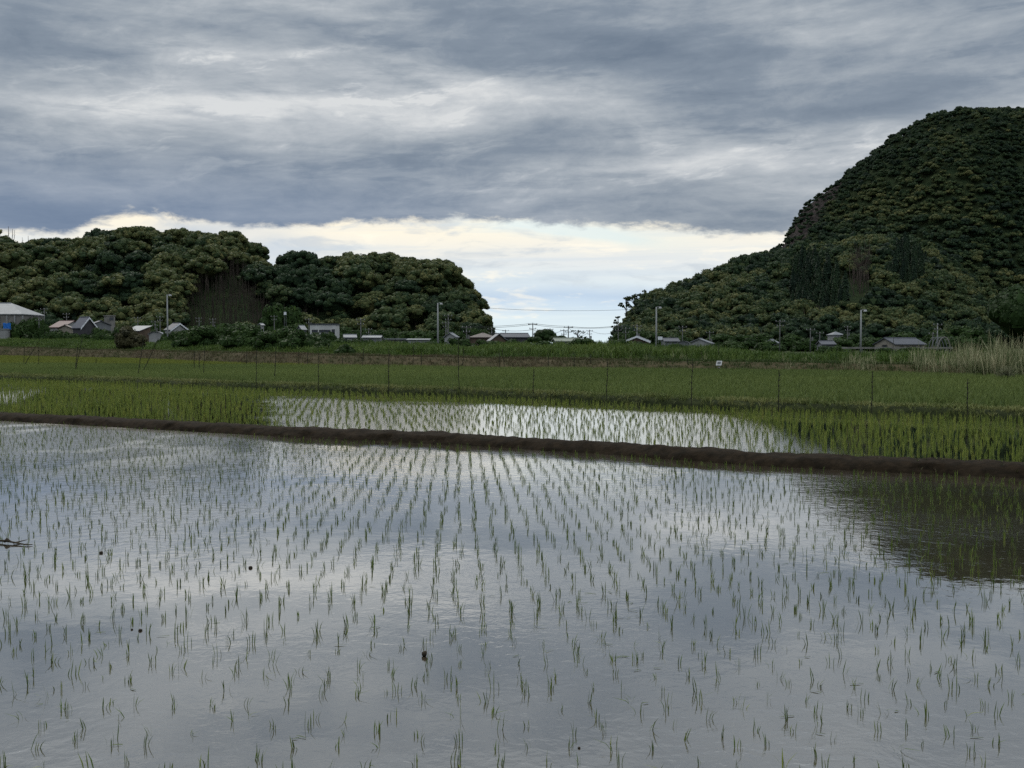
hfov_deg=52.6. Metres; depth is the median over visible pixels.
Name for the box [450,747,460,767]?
rice seedling
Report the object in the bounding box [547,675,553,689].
rice seedling
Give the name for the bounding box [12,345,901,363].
levee
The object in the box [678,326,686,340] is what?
utility pole
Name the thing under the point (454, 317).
broadleaf tree
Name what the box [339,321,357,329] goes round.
broadleaf tree
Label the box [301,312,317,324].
broadleaf tree
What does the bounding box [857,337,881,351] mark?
shrub
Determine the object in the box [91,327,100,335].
shrub
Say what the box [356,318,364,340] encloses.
utility pole
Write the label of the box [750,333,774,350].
shrub
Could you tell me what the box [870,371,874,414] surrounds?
field post
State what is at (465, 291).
broadleaf tree
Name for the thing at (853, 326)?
broadleaf tree
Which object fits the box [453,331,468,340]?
shrub
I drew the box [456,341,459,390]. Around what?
field post
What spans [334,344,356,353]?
shrub
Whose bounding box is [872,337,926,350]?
house
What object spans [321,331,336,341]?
shrub
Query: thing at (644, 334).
shrub
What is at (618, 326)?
utility pole
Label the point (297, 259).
broadleaf tree
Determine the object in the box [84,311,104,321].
broadleaf tree
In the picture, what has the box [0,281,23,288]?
broadleaf tree
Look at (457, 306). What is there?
broadleaf tree
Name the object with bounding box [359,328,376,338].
shrub
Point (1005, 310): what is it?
tree
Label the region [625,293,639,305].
tree
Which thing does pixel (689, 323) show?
broadleaf tree
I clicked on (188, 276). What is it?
broadleaf tree
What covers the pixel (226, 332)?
shrub
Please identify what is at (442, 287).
forest
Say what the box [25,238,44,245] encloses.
broadleaf tree
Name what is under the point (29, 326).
shrub
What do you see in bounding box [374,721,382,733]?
rice seedling
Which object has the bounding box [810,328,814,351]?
utility pole
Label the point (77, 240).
broadleaf tree
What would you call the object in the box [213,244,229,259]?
broadleaf tree
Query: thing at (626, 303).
tree
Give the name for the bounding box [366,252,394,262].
broadleaf tree
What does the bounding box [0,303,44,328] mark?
hall
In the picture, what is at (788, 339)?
shrub
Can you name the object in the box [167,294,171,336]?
lamp post
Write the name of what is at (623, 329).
broadleaf tree
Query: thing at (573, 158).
sky
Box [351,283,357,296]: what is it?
broadleaf tree
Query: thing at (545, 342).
shrub
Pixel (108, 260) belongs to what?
broadleaf tree
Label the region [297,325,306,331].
house
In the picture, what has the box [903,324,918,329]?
broadleaf tree
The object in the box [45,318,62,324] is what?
broadleaf tree
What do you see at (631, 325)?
broadleaf tree
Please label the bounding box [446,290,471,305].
broadleaf tree
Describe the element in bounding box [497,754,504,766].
rice seedling
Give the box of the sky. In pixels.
[0,0,1023,342]
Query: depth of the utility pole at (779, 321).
204.69 m
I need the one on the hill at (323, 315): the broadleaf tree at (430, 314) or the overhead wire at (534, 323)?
the broadleaf tree at (430, 314)
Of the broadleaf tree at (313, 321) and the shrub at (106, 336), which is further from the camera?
the broadleaf tree at (313, 321)
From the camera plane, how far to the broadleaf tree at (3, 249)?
380.07 m
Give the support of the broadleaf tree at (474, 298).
on the hill at (323, 315)
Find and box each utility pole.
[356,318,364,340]
[462,326,470,338]
[614,325,622,338]
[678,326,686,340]
[775,320,784,350]
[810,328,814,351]
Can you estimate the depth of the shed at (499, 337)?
197.79 m
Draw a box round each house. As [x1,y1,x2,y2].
[49,320,75,331]
[56,324,72,332]
[71,316,97,334]
[94,320,111,330]
[164,322,188,332]
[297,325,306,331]
[443,332,459,343]
[469,332,491,344]
[500,333,529,343]
[660,338,679,345]
[689,338,714,346]
[827,331,842,339]
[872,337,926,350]
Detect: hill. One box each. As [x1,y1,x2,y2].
[4,254,268,327]
[300,280,439,330]
[704,254,1023,348]
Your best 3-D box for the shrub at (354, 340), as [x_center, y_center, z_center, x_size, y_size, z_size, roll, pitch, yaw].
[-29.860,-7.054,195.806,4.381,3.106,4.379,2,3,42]
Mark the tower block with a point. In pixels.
(109, 319)
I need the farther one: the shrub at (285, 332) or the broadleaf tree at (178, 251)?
the broadleaf tree at (178, 251)
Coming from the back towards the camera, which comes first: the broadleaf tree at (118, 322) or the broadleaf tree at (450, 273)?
the broadleaf tree at (450, 273)
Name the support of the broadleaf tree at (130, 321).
on the hill at (192, 311)
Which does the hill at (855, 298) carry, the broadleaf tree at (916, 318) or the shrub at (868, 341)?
the broadleaf tree at (916, 318)
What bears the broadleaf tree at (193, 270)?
on the hill at (192, 311)
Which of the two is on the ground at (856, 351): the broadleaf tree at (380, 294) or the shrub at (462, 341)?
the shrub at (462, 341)
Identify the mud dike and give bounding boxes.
[0,412,1023,478]
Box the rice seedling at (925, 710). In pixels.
[915,701,928,716]
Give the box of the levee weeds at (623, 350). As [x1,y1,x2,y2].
[0,337,1021,364]
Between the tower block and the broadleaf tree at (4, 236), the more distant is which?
the broadleaf tree at (4, 236)
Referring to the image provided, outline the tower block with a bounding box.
[103,315,115,332]
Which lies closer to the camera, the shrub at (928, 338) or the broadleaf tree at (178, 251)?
the shrub at (928, 338)
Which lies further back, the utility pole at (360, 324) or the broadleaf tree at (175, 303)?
the broadleaf tree at (175, 303)
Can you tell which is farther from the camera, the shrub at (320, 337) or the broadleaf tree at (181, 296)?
the broadleaf tree at (181, 296)
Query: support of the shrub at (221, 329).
on the levee
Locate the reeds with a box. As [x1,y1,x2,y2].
[625,330,1023,375]
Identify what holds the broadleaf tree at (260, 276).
on the hill at (192, 311)
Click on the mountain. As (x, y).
(952, 170)
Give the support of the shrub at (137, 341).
on the levee
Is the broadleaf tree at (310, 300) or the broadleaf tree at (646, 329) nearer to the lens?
the broadleaf tree at (310, 300)
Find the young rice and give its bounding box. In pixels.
[0,377,1023,461]
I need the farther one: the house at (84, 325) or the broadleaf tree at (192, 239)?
the broadleaf tree at (192, 239)
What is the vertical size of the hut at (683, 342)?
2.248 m
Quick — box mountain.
[782,115,1023,288]
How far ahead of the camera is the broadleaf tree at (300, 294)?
355.50 m
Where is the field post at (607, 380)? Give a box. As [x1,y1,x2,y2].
[604,360,607,400]
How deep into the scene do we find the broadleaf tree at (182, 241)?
398.40 m
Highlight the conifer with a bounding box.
[841,270,850,301]
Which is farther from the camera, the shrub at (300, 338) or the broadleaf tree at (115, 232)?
the broadleaf tree at (115, 232)
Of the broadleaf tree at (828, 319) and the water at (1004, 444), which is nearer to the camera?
the water at (1004, 444)
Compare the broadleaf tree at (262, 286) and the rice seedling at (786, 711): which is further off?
the broadleaf tree at (262, 286)
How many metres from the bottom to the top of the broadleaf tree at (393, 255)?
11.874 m
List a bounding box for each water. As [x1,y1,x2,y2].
[0,379,1023,461]
[0,421,1023,767]
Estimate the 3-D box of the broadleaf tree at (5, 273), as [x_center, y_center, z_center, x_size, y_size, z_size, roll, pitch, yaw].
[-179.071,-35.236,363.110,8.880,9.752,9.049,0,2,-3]
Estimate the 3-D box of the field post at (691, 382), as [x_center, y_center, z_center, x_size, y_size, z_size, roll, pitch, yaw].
[5.036,-0.042,29.022,0.144,1.327,0.036,0,2,0]
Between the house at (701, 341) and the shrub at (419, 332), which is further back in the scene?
the shrub at (419, 332)
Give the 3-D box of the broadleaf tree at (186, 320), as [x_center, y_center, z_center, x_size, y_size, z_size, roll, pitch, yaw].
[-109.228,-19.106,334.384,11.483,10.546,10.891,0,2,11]
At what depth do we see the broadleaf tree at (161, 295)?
340.29 m
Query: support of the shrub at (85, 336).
on the ground at (856, 351)
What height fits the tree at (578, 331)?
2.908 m
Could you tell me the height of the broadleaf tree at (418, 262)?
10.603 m
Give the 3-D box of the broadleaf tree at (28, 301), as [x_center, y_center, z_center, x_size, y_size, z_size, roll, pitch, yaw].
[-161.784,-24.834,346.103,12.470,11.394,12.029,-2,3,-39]
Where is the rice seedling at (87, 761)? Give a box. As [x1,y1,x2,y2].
[78,751,93,767]
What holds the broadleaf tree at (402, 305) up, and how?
on the hill at (323, 315)
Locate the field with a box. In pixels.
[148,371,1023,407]
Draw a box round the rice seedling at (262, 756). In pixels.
[256,747,267,762]
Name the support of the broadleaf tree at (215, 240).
on the hill at (192, 311)
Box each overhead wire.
[471,323,617,327]
[491,325,635,327]
[493,308,632,310]
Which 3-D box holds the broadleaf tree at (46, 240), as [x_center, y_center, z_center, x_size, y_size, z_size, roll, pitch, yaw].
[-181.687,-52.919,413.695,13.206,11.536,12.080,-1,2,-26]
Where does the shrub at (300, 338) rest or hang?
on the levee
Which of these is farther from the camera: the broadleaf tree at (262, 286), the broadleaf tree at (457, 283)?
the broadleaf tree at (457, 283)
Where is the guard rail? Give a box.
[842,347,952,351]
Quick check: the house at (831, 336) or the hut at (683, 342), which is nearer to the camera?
the hut at (683, 342)
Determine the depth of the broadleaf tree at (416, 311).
344.70 m
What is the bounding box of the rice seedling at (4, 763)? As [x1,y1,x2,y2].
[0,753,8,767]
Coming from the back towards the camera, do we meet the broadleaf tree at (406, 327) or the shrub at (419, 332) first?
the broadleaf tree at (406, 327)
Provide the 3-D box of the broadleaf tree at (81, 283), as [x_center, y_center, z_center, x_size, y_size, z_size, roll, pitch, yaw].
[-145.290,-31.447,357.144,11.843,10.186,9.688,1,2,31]
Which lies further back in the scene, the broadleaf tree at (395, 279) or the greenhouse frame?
the broadleaf tree at (395, 279)
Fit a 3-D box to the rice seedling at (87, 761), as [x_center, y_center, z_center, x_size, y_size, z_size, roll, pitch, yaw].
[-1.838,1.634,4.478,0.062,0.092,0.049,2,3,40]
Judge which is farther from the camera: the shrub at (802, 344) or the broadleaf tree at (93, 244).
the broadleaf tree at (93, 244)
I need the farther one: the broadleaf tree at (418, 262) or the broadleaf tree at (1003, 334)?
the broadleaf tree at (1003, 334)
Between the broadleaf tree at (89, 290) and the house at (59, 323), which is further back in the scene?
the broadleaf tree at (89, 290)
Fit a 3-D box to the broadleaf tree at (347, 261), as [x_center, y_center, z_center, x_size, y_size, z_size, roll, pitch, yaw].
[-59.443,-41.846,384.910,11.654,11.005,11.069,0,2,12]
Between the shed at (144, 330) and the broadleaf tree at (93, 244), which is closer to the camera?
the shed at (144, 330)
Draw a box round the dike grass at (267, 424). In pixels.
[0,410,1013,461]
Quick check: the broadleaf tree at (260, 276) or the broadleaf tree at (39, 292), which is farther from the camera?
the broadleaf tree at (260, 276)
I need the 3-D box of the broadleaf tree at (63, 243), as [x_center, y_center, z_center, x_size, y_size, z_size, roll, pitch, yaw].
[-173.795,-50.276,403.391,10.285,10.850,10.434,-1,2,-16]
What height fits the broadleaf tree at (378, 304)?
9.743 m
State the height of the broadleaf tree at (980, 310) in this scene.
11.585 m
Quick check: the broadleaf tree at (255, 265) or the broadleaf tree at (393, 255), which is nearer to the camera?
the broadleaf tree at (255, 265)
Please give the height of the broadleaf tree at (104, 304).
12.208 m
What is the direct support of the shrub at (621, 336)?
on the ground at (856, 351)
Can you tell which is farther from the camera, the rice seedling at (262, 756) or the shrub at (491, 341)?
the shrub at (491, 341)
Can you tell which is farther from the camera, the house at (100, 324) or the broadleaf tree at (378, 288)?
the broadleaf tree at (378, 288)
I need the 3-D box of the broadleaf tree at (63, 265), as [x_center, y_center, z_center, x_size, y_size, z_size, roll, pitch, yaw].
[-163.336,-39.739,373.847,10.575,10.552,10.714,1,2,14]
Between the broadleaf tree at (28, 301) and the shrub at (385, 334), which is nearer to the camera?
the shrub at (385, 334)
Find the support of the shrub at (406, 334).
on the ground at (856, 351)
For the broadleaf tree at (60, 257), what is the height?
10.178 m
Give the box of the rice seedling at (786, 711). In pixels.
[780,704,787,719]
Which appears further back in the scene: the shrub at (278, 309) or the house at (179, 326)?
the shrub at (278, 309)
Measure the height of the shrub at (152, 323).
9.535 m
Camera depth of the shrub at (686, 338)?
268.43 m
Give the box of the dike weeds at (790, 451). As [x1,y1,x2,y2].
[27,412,1023,471]
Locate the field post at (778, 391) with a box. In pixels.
[778,370,780,411]
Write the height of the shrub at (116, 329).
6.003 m
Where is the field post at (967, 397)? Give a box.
[964,379,970,418]
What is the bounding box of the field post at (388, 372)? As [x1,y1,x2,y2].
[388,349,390,391]
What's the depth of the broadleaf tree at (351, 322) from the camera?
334.06 m
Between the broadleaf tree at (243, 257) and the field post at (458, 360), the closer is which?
the field post at (458, 360)
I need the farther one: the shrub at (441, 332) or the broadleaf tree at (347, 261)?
the broadleaf tree at (347, 261)
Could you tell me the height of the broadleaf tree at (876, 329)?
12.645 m
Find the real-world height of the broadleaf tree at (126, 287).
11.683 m
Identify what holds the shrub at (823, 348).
on the ground at (856, 351)
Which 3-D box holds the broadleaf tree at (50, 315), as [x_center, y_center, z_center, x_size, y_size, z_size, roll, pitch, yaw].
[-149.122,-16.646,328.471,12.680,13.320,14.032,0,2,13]
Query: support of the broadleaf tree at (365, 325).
on the hill at (323, 315)
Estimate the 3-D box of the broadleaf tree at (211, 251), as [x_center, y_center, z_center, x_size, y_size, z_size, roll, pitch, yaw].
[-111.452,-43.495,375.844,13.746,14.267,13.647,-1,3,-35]
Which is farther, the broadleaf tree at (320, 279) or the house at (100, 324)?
the broadleaf tree at (320, 279)
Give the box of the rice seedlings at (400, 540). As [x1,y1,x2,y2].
[0,420,1023,767]
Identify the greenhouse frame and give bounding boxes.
[929,337,950,350]
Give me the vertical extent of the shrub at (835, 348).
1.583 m
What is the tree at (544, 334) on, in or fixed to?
on the ground at (856, 351)
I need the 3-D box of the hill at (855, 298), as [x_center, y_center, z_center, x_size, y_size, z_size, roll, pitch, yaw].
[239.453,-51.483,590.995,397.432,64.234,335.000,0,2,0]
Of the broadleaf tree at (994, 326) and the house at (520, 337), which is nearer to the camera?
the house at (520, 337)
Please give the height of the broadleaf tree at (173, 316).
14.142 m
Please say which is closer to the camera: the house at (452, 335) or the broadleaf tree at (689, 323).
the house at (452, 335)
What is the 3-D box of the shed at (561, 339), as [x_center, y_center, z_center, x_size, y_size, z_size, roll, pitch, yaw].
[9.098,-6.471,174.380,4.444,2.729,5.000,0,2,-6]
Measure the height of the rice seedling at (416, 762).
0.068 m
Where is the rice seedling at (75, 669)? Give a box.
[68,660,81,675]
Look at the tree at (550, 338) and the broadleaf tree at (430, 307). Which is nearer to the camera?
the tree at (550, 338)
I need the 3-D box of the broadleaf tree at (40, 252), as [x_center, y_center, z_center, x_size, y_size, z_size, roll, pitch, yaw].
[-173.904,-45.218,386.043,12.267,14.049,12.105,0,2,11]
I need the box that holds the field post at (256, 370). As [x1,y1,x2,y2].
[256,350,257,387]
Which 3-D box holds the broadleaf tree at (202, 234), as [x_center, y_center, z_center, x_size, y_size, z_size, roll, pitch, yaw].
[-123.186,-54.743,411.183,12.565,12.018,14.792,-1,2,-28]
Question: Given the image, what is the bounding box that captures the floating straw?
[42,513,1023,745]
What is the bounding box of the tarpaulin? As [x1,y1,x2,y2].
[3,323,10,329]
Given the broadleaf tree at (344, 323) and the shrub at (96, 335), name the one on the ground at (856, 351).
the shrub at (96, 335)
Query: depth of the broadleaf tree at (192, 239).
393.83 m
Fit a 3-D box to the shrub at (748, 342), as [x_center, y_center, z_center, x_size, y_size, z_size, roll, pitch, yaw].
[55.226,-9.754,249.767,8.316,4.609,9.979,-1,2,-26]
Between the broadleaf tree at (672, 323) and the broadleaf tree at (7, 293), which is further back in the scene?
the broadleaf tree at (672, 323)
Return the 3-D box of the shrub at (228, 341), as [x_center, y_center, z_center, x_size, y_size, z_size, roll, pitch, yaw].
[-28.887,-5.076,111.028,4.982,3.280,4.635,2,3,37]
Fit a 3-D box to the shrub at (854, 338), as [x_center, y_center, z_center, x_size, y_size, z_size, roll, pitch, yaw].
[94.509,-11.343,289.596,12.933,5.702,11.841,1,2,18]
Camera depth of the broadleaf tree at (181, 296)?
347.21 m
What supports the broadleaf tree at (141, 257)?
on the hill at (192, 311)
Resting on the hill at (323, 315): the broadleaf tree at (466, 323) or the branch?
the broadleaf tree at (466, 323)
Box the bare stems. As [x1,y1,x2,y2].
[803,241,871,320]
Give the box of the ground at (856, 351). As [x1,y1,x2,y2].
[748,349,1022,355]
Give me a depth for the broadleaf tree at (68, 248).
387.70 m
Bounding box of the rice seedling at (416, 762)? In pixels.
[410,755,417,767]
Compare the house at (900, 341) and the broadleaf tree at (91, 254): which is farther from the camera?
the broadleaf tree at (91, 254)
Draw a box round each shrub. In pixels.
[2,322,29,339]
[19,319,34,338]
[27,317,44,331]
[34,324,50,339]
[40,331,54,339]
[53,332,68,339]
[66,333,79,338]
[79,334,91,339]
[89,332,103,340]
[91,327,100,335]
[99,329,113,334]
[99,333,114,340]
[110,327,119,335]
[113,325,138,348]
[129,321,151,327]
[130,334,147,347]
[146,320,164,332]
[156,332,170,341]
[167,330,181,341]
[171,330,187,347]
[183,324,221,346]
[215,323,230,328]
[216,326,225,334]
[216,327,229,341]
[218,322,255,347]
[236,325,262,347]
[251,330,283,349]
[257,302,290,331]
[271,328,293,338]
[279,329,316,349]
[283,323,307,334]
[285,305,307,332]
[310,334,330,343]
[310,340,331,349]
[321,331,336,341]
[333,337,346,342]
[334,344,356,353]
[339,326,352,335]
[347,330,362,340]
[348,339,360,343]
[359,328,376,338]
[362,339,374,343]
[369,330,393,337]
[386,328,400,337]
[396,331,417,338]
[410,329,428,336]
[421,330,443,344]
[439,327,455,337]
[443,338,460,345]
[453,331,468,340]
[457,338,470,346]
[463,327,480,338]
[471,339,487,346]
[487,340,501,344]
[532,340,553,345]
[567,338,595,345]
[608,332,631,341]
[610,339,631,345]
[626,330,648,338]
[646,332,672,345]
[667,334,691,341]
[706,334,736,346]
[718,341,744,349]
[725,334,758,350]
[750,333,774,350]
[753,340,787,351]
[776,333,802,350]
[789,337,816,351]
[815,345,830,353]
[825,346,852,352]
[833,334,864,350]
[834,338,856,350]
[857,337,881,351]
[872,347,897,353]
[890,331,924,341]
[898,347,926,353]
[922,330,952,350]
[934,325,971,350]
[953,327,1000,351]
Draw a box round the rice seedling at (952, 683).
[947,674,959,689]
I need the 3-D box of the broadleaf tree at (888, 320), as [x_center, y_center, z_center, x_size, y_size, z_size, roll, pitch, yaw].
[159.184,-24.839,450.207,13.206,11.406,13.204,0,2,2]
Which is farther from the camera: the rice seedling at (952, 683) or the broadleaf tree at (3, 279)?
the broadleaf tree at (3, 279)
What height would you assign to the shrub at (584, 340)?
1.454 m
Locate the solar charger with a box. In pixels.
[716,361,721,369]
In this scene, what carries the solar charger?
on the field
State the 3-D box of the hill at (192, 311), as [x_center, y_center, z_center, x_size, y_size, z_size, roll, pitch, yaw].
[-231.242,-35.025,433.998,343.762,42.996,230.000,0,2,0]
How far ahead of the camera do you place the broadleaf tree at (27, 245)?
402.81 m
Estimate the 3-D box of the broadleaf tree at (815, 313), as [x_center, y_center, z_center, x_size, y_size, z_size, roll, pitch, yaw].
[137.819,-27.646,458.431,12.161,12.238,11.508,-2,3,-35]
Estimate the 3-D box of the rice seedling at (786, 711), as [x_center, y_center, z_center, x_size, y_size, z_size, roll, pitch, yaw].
[1.334,1.608,5.058,0.055,0.094,0.022,-2,3,-38]
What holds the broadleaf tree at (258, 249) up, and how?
on the hill at (192, 311)
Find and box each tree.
[0,229,9,239]
[0,245,7,252]
[0,248,32,269]
[0,270,12,279]
[0,275,6,283]
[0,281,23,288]
[0,285,25,302]
[1,242,25,250]
[6,293,47,310]
[7,277,29,286]
[9,265,44,279]
[19,242,34,249]
[23,289,35,296]
[24,276,62,291]
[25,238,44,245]
[28,244,61,260]
[32,256,55,272]
[33,288,48,303]
[34,310,60,320]
[39,237,68,245]
[44,240,61,245]
[45,259,73,273]
[45,296,86,319]
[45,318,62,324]
[47,271,68,278]
[52,251,65,259]
[55,241,72,248]
[55,276,82,292]
[59,291,86,299]
[62,243,79,251]
[63,248,88,266]
[67,235,88,250]
[68,270,98,280]
[74,278,100,294]
[75,311,107,320]
[79,245,107,263]
[80,236,107,264]
[80,239,108,249]
[81,283,107,296]
[81,309,102,314]
[83,228,107,236]
[83,298,98,302]
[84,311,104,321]
[87,296,122,311]
[94,250,123,273]
[97,272,133,295]
[106,306,136,320]
[109,226,122,235]
[109,238,135,257]
[112,281,142,305]
[115,317,142,326]
[115,320,128,327]
[116,226,146,240]
[122,271,144,286]
[124,250,151,264]
[127,241,151,251]
[127,287,151,298]
[127,293,147,305]
[133,299,169,314]
[134,226,155,231]
[140,260,171,272]
[141,230,164,244]
[142,308,183,327]
[143,268,181,287]
[143,283,155,290]
[145,289,188,303]
[146,263,170,272]
[149,246,174,257]
[152,251,185,266]
[153,279,197,294]
[155,320,168,329]
[157,244,180,248]
[163,228,171,236]
[164,299,188,312]
[167,227,193,241]
[172,308,190,324]
[173,248,185,254]
[176,292,188,300]
[179,234,202,244]
[179,251,202,261]
[182,261,197,274]
[182,273,200,296]
[184,232,210,246]
[185,245,224,259]
[185,255,226,289]
[189,230,213,235]
[204,236,226,245]
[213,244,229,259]
[217,230,248,242]
[221,237,243,249]
[225,246,241,252]
[225,251,250,266]
[241,263,272,274]
[242,267,272,290]
[243,242,269,259]
[250,280,273,298]
[252,263,272,275]
[255,260,272,265]
[264,284,293,303]
[272,264,297,277]
[273,273,293,287]
[275,250,293,264]
[283,267,313,287]
[285,250,320,268]
[292,286,316,312]
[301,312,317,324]
[301,316,316,325]
[302,264,320,274]
[304,292,321,315]
[312,272,333,286]
[315,291,353,313]
[316,267,333,275]
[317,318,339,323]
[319,255,336,268]
[322,277,353,295]
[331,265,350,277]
[335,256,348,262]
[337,257,363,265]
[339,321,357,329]
[342,251,359,256]
[342,263,374,293]
[347,317,359,329]
[350,271,383,291]
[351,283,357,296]
[352,317,376,330]
[356,295,380,313]
[361,291,386,300]
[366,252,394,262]
[369,305,409,328]
[370,285,386,295]
[374,298,391,309]
[374,316,410,330]
[377,326,399,330]
[384,291,416,306]
[387,252,399,258]
[388,263,414,278]
[390,276,407,283]
[391,302,409,315]
[393,279,421,294]
[396,261,417,268]
[401,256,416,261]
[404,268,441,293]
[406,304,428,329]
[407,259,425,264]
[412,293,430,304]
[415,261,442,271]
[421,299,445,315]
[423,310,461,329]
[425,319,457,331]
[427,309,449,318]
[431,258,456,265]
[435,262,462,283]
[443,299,467,314]
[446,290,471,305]
[451,274,466,286]
[451,285,471,295]
[455,321,463,331]
[457,321,481,335]
[459,310,492,328]
[462,277,474,288]
[464,294,480,305]
[467,302,479,308]
[469,288,482,298]
[473,308,484,315]
[479,304,489,309]
[527,336,541,342]
[533,329,556,340]
[549,335,565,341]
[571,330,586,338]
[610,324,636,335]
[611,316,619,326]
[612,323,637,330]
[618,296,632,315]
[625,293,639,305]
[637,327,654,331]
[661,313,681,322]
[662,317,685,329]
[677,318,697,328]
[731,304,755,314]
[737,326,760,335]
[762,322,786,339]
[785,325,815,338]
[809,308,836,319]
[810,322,834,335]
[811,314,839,328]
[813,313,837,321]
[838,320,863,332]
[862,322,892,337]
[863,314,893,326]
[892,325,915,332]
[901,285,923,297]
[901,313,926,324]
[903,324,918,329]
[910,298,934,309]
[912,328,929,340]
[950,318,977,327]
[954,307,980,320]
[970,306,986,315]
[982,323,1001,330]
[985,283,1023,336]
[1000,330,1021,346]
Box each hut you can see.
[148,332,162,341]
[676,341,689,345]
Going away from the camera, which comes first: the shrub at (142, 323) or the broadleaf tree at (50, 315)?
the shrub at (142, 323)
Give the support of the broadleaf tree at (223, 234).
on the hill at (192, 311)
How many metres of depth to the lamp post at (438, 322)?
199.61 m
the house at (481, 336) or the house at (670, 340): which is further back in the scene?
the house at (670, 340)
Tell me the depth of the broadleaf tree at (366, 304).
348.35 m
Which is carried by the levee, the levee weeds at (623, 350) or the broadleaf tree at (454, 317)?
the levee weeds at (623, 350)
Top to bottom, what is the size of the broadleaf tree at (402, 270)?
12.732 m
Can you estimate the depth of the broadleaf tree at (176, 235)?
406.63 m
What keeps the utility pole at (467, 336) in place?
on the ground at (856, 351)
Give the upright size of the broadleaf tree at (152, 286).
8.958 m
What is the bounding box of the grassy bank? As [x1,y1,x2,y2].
[0,375,1023,419]
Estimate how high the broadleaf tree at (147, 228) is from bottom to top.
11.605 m
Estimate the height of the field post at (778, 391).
1.072 m
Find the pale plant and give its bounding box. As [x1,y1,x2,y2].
[994,366,1015,379]
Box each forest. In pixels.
[0,234,267,320]
[268,254,496,335]
[608,231,1023,344]
[768,106,1023,293]
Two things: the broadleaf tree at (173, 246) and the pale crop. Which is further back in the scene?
the broadleaf tree at (173, 246)
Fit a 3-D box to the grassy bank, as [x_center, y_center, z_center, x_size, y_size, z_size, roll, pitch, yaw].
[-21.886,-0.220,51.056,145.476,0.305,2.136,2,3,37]
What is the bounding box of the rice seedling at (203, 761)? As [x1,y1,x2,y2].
[197,749,208,767]
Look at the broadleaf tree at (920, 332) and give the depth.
423.02 m
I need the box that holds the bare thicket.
[181,244,312,327]
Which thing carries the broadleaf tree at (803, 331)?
on the hill at (855, 298)
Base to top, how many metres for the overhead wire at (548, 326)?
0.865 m
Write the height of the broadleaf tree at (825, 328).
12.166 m
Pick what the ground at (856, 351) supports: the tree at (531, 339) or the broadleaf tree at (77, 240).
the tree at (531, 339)
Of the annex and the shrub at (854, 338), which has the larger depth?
the shrub at (854, 338)
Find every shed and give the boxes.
[132,326,150,340]
[343,334,356,340]
[361,335,383,342]
[382,338,410,341]
[406,339,429,343]
[487,333,507,341]
[551,337,578,342]
[627,335,650,344]
[815,340,836,349]
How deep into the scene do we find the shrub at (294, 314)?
319.72 m
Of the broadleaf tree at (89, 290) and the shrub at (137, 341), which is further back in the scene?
the broadleaf tree at (89, 290)
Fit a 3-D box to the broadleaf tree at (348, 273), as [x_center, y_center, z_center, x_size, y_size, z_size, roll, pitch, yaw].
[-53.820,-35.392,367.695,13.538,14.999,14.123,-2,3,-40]
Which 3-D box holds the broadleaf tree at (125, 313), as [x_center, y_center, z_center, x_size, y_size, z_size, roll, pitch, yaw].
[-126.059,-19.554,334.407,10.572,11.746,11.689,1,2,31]
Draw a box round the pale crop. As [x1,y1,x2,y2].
[0,355,394,366]
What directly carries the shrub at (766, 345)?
on the ground at (856, 351)
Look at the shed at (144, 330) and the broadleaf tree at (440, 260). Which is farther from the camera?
the broadleaf tree at (440, 260)
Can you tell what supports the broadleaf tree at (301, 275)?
on the hill at (323, 315)
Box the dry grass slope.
[0,347,1023,377]
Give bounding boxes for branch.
[0,538,32,544]
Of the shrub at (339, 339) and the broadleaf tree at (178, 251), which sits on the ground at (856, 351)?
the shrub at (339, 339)
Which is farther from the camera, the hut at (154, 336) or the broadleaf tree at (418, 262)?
the broadleaf tree at (418, 262)
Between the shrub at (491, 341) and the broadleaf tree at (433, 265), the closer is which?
the shrub at (491, 341)
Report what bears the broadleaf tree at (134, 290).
on the hill at (192, 311)
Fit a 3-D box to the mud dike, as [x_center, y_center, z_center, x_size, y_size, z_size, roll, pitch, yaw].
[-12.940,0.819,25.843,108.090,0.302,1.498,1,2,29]
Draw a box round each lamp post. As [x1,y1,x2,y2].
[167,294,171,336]
[437,303,442,343]
[655,306,660,345]
[860,309,866,352]
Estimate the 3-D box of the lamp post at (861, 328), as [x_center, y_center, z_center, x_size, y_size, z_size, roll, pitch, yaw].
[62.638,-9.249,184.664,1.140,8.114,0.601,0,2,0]
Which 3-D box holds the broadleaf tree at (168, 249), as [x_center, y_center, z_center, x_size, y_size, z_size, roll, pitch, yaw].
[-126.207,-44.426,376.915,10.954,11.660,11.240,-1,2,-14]
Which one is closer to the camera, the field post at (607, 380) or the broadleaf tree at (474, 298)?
the field post at (607, 380)
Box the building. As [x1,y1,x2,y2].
[309,324,339,337]
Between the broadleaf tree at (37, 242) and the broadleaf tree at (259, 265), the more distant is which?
the broadleaf tree at (37, 242)
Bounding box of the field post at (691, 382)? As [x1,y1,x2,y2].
[689,359,693,405]
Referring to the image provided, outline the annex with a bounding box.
[0,329,11,338]
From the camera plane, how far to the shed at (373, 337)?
212.09 m
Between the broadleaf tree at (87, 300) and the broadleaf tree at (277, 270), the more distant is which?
the broadleaf tree at (277, 270)

